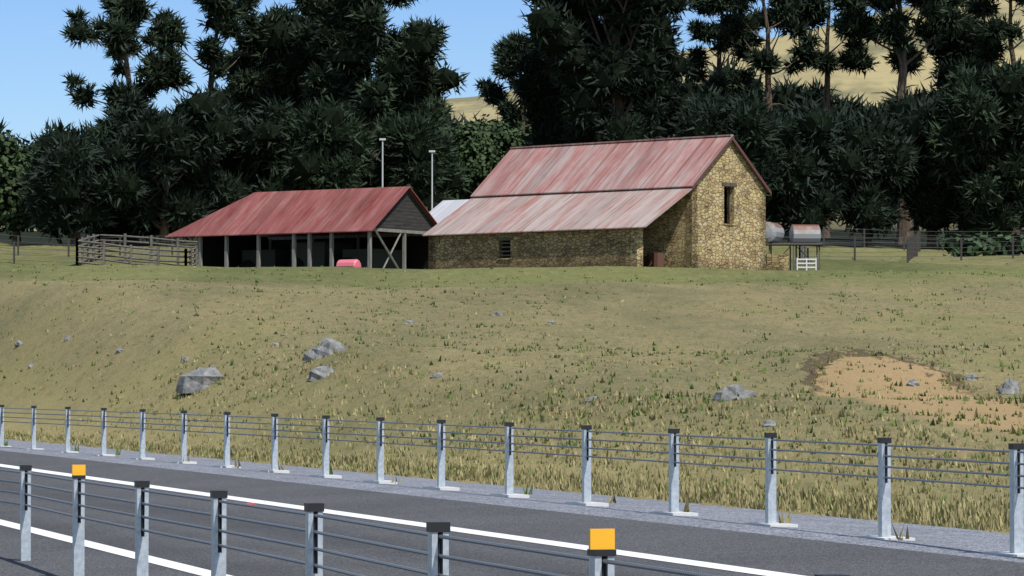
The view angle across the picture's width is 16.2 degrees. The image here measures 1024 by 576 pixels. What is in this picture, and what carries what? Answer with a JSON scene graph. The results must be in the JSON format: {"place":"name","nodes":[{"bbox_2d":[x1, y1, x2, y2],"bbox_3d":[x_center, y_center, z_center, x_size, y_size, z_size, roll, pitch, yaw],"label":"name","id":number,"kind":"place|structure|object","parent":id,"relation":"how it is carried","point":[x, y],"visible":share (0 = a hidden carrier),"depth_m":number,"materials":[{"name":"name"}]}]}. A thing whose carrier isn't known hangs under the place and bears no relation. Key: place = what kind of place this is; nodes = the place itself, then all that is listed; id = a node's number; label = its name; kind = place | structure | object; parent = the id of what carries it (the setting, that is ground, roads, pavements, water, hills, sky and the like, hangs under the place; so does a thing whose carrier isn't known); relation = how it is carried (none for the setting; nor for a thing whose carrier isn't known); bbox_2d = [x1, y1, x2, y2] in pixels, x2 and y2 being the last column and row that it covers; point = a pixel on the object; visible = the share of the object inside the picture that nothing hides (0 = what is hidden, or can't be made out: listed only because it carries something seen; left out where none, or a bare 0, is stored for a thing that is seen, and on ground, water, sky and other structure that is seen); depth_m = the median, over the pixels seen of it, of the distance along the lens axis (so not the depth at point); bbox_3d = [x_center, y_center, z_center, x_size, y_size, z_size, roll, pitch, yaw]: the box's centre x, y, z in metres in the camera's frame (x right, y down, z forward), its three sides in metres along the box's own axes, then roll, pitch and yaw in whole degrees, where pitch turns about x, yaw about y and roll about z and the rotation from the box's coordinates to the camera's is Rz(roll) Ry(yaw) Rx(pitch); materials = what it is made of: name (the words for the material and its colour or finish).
{"place":"outdoors","nodes":[
{"label":"outdoors","id":0,"kind":"place"},
{"bbox_2d":[0,0,910,145],"label":"sky","id":1,"kind":"structure","parent":0,"point":[34,57],"materials":[{"name":"blue"}]},
{"bbox_2d":[0,0,1023,533],"bbox_3d":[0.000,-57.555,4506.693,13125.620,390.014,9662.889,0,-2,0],"label":"terrain","id":2,"kind":"structure","parent":0,"point":[676,302],"depth_m":101.67,"materials":[{"name":"green plant"}]},
{"bbox_2d":[0,117,33,231],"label":"tree","id":3,"kind":"object","parent":2,"relation":"on","point":[2,128],"depth_m":302.44,"materials":[{"name":"green plant"}]},
{"bbox_2d":[0,130,36,242],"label":"tree","id":4,"kind":"object","parent":2,"relation":"on","point":[12,155],"depth_m":230.42,"materials":[{"name":"green plant"}]},
{"bbox_2d":[19,128,92,231],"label":"tree","id":5,"kind":"object","parent":2,"relation":"on","point":[28,142],"depth_m":297.68,"materials":[{"name":"green plant"}]},
{"bbox_2d":[39,115,107,230],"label":"tree","id":6,"kind":"object","parent":2,"relation":"on","point":[86,128],"depth_m":305.90,"materials":[{"name":"green plant"}]},
{"bbox_2d":[12,117,151,244],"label":"tree","id":7,"kind":"object","parent":2,"relation":"on","point":[71,181],"depth_m":224.64,"materials":[{"name":"green plant"}]},
{"bbox_2d":[82,100,158,244],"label":"tree","id":8,"kind":"object","parent":2,"relation":"on","point":[100,132],"depth_m":230.98,"materials":[{"name":"green plant"}]},
{"bbox_2d":[58,0,192,243],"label":"tree","id":9,"kind":"object","parent":2,"relation":"on","point":[155,69],"depth_m":236.40,"materials":[{"name":"green plant"}]},
{"bbox_2d":[104,86,241,245],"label":"tree","id":10,"kind":"object","parent":2,"relation":"on","point":[189,135],"depth_m":226.46,"materials":[{"name":"green plant"}]},
{"bbox_2d":[139,0,274,240],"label":"tree","id":11,"kind":"object","parent":2,"relation":"on","point":[229,14],"depth_m":246.30,"materials":[{"name":"green plant"}]},
{"bbox_2d":[190,77,294,236],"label":"tree","id":12,"kind":"object","parent":2,"relation":"on","point":[253,146],"depth_m":230.03,"materials":[{"name":"green plant"}]},
{"bbox_2d":[218,46,300,236],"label":"tree","id":13,"kind":"object","parent":2,"relation":"on","point":[243,62],"depth_m":254.12,"materials":[{"name":"green plant"}]},
{"bbox_2d":[165,186,437,268],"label":"pole shed","id":14,"kind":"structure","parent":2,"relation":"on","point":[385,227],"depth_m":188.87,"materials":[{"name":"red metal"}]},
{"bbox_2d":[238,1,375,117],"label":"tree","id":15,"kind":"object","parent":2,"relation":"on","point":[281,57],"depth_m":247.87,"materials":[{"name":"green plant"}]},
{"bbox_2d":[249,90,383,192],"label":"tree","id":16,"kind":"object","parent":2,"relation":"on","point":[328,146],"visible":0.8,"depth_m":228.04,"materials":[{"name":"green plant"}]},
{"bbox_2d":[288,0,469,159],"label":"tree","id":17,"kind":"object","parent":2,"relation":"on","point":[346,41],"depth_m":241.12,"materials":[{"name":"green plant"}]},
{"bbox_2d":[354,76,456,187],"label":"tree","id":18,"kind":"object","parent":2,"relation":"on","point":[403,117],"depth_m":298.96,"materials":[{"name":"green plant"}]},
{"bbox_2d":[358,108,471,211],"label":"tree","id":19,"kind":"object","parent":2,"relation":"on","point":[409,143],"visible":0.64,"depth_m":234.61,"materials":[{"name":"green plant"}]},
{"bbox_2d":[429,199,468,222],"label":"shed roof","id":20,"kind":"structure","parent":2,"relation":"on","point":[441,211],"depth_m":202.77,"materials":[{"name":"grey metal"}]},
{"bbox_2d":[445,112,465,133],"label":"tree","id":21,"kind":"object","parent":2,"relation":"on","point":[450,121],"depth_m":311.48,"materials":[{"name":"green plant"}]},
{"bbox_2d":[441,121,502,199],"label":"tree","id":22,"kind":"object","parent":2,"relation":"on","point":[477,151],"depth_m":260.08,"materials":[{"name":"green plant"}]},
{"bbox_2d":[455,111,502,198],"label":"tree","id":23,"kind":"object","parent":2,"relation":"on","point":[465,120],"depth_m":314.48,"materials":[{"name":"green plant"}]},
{"bbox_2d":[467,114,532,198],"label":"tree","id":24,"kind":"object","parent":2,"relation":"on","point":[506,139],"visible":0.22,"depth_m":264.98,"materials":[{"name":"green plant"}]},
{"bbox_2d":[472,29,533,129],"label":"tree","id":25,"kind":"object","parent":2,"relation":"on","point":[505,55],"depth_m":272.90,"materials":[{"name":"green plant"}]},
{"bbox_2d":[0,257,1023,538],"bbox_3d":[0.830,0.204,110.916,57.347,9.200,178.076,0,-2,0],"label":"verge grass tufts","id":26,"kind":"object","parent":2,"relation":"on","point":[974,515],"visible":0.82,"depth_m":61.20,"materials":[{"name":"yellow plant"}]},
{"bbox_2d":[0,439,1023,562],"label":"shoulder gravel","id":27,"kind":"structure","parent":2,"relation":"on","point":[955,541],"depth_m":38.71,"materials":[{"name":"grey gravel"}]},
{"bbox_2d":[0,405,1023,556],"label":"wire rope barrier","id":28,"kind":"object","parent":2,"relation":"on","point":[1015,451],"visible":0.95,"depth_m":38.43,"materials":[{"name":"grey metal"}]},
{"bbox_2d":[0,138,1023,269],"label":"fences and poles","id":29,"kind":"object","parent":2,"relation":"on","point":[913,243],"visible":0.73,"depth_m":198.09,"materials":[{"name":"grey wood"}]},
{"bbox_2d":[14,311,1019,427],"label":"slope rocks","id":30,"kind":"object","parent":2,"relation":"on","point":[199,378],"visible":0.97,"depth_m":89.14,"materials":[{"name":"grey stone"}]},
{"bbox_2d":[509,18,624,145],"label":"tree","id":31,"kind":"object","parent":2,"relation":"on","point":[537,93],"visible":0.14,"depth_m":248.77,"materials":[{"name":"green plant"}]},
{"bbox_2d":[422,134,771,269],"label":"stone barn","id":32,"kind":"structure","parent":2,"relation":"on","point":[692,202],"depth_m":174.94,"materials":[{"name":"beige"}]},
{"bbox_2d":[518,0,699,143],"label":"tree","id":33,"kind":"object","parent":2,"relation":"on","point":[652,69],"depth_m":240.83,"materials":[{"name":"green plant"}]},
{"bbox_2d":[624,101,675,138],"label":"tree","id":34,"kind":"object","parent":2,"relation":"on","point":[658,132],"visible":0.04,"depth_m":298.24,"materials":[{"name":"green plant"}]},
{"bbox_2d":[638,75,736,137],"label":"tree","id":35,"kind":"object","parent":2,"relation":"on","point":[687,89],"depth_m":298.77,"materials":[{"name":"green plant"}]},
{"bbox_2d":[683,0,766,99],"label":"tree","id":36,"kind":"object","parent":2,"relation":"on","point":[703,31],"depth_m":269.98,"materials":[{"name":"green plant"}]},
{"bbox_2d":[670,83,788,221],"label":"tree","id":37,"kind":"object","parent":2,"relation":"on","point":[748,123],"visible":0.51,"depth_m":226.91,"materials":[{"name":"green plant"}]},
{"bbox_2d":[698,54,797,114],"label":"tree","id":38,"kind":"object","parent":2,"relation":"on","point":[757,85],"visible":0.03,"depth_m":308.13,"materials":[{"name":"green plant"}]},
{"bbox_2d":[708,0,824,221],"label":"tree","id":39,"kind":"object","parent":2,"relation":"on","point":[735,28],"depth_m":262.51,"materials":[{"name":"green plant"}]},
{"bbox_2d":[766,222,822,269],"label":"water tanks","id":40,"kind":"object","parent":2,"relation":"on","point":[804,235],"visible":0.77,"depth_m":180.89,"materials":[{"name":"metal"}]},
{"bbox_2d":[763,74,852,225],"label":"tree","id":41,"kind":"object","parent":2,"relation":"on","point":[787,90],"visible":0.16,"depth_m":308.29,"materials":[{"name":"green plant"}]},
{"bbox_2d":[766,98,875,242],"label":"tree","id":42,"kind":"object","parent":2,"relation":"on","point":[820,167],"depth_m":230.36,"materials":[{"name":"green plant"}]},
{"bbox_2d":[769,0,880,237],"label":"tree","id":43,"kind":"object","parent":2,"relation":"on","point":[855,58],"depth_m":267.68,"materials":[{"name":"green plant"}]},
{"bbox_2d":[802,93,890,232],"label":"tree","id":44,"kind":"object","parent":2,"relation":"on","point":[856,105],"depth_m":308.03,"materials":[{"name":"green plant"}]},
{"bbox_2d":[829,107,922,246],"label":"tree","id":45,"kind":"object","parent":2,"relation":"on","point":[892,152],"depth_m":234.51,"materials":[{"name":"green plant"}]},
{"bbox_2d":[843,78,943,231],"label":"tree","id":46,"kind":"object","parent":2,"relation":"on","point":[925,93],"depth_m":308.18,"materials":[{"name":"green plant"}]},
{"bbox_2d":[823,0,971,244],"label":"tree","id":47,"kind":"object","parent":2,"relation":"on","point":[938,15],"depth_m":252.02,"materials":[{"name":"green plant"}]},
{"bbox_2d":[882,84,965,248],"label":"tree","id":48,"kind":"object","parent":2,"relation":"on","point":[925,197],"depth_m":238.14,"materials":[{"name":"green plant"}]},
{"bbox_2d":[912,8,1008,237],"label":"tree","id":49,"kind":"object","parent":2,"relation":"on","point":[949,51],"depth_m":260.97,"materials":[{"name":"green plant"}]},
{"bbox_2d":[923,57,1023,238],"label":"tree","id":50,"kind":"object","parent":2,"relation":"on","point":[981,101],"depth_m":234.51,"materials":[{"name":"green plant"}]},
{"bbox_2d":[937,231,1023,256],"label":"hedge foliage row","id":51,"kind":"object","parent":2,"relation":"on","point":[977,248],"visible":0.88,"depth_m":204.81,"materials":[{"name":"green plant"}]},
{"bbox_2d":[956,0,1023,234],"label":"tree","id":52,"kind":"object","parent":2,"relation":"on","point":[994,32],"depth_m":255.80,"materials":[{"name":"green plant"}]},
{"bbox_2d":[999,64,1023,233],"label":"tree","id":53,"kind":"object","parent":2,"relation":"on","point":[1016,197],"visible":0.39,"depth_m":235.46,"materials":[{"name":"green plant"}]},
{"bbox_2d":[0,451,1023,575],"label":"road asphalt","id":54,"kind":"structure","parent":0,"point":[782,554],"depth_m":31.96,"materials":[{"name":"grey asphalt"}]},
{"bbox_2d":[0,519,231,575],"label":"line","id":55,"kind":"object","parent":54,"relation":"on","point":[157,560],"visible":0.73,"depth_m":31.44,"materials":[{"name":"paint"}]},
{"bbox_2d":[0,464,803,575],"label":"line","id":56,"kind":"object","parent":54,"relation":"on","point":[641,555],"visible":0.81,"depth_m":32.28,"materials":[{"name":"paint"}]},
{"bbox_2d":[0,465,850,575],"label":"wire rope barrier","id":57,"kind":"object","parent":54,"relation":"on","point":[601,552],"visible":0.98,"depth_m":20.97,"materials":[{"name":"grey metal"}]}
]}

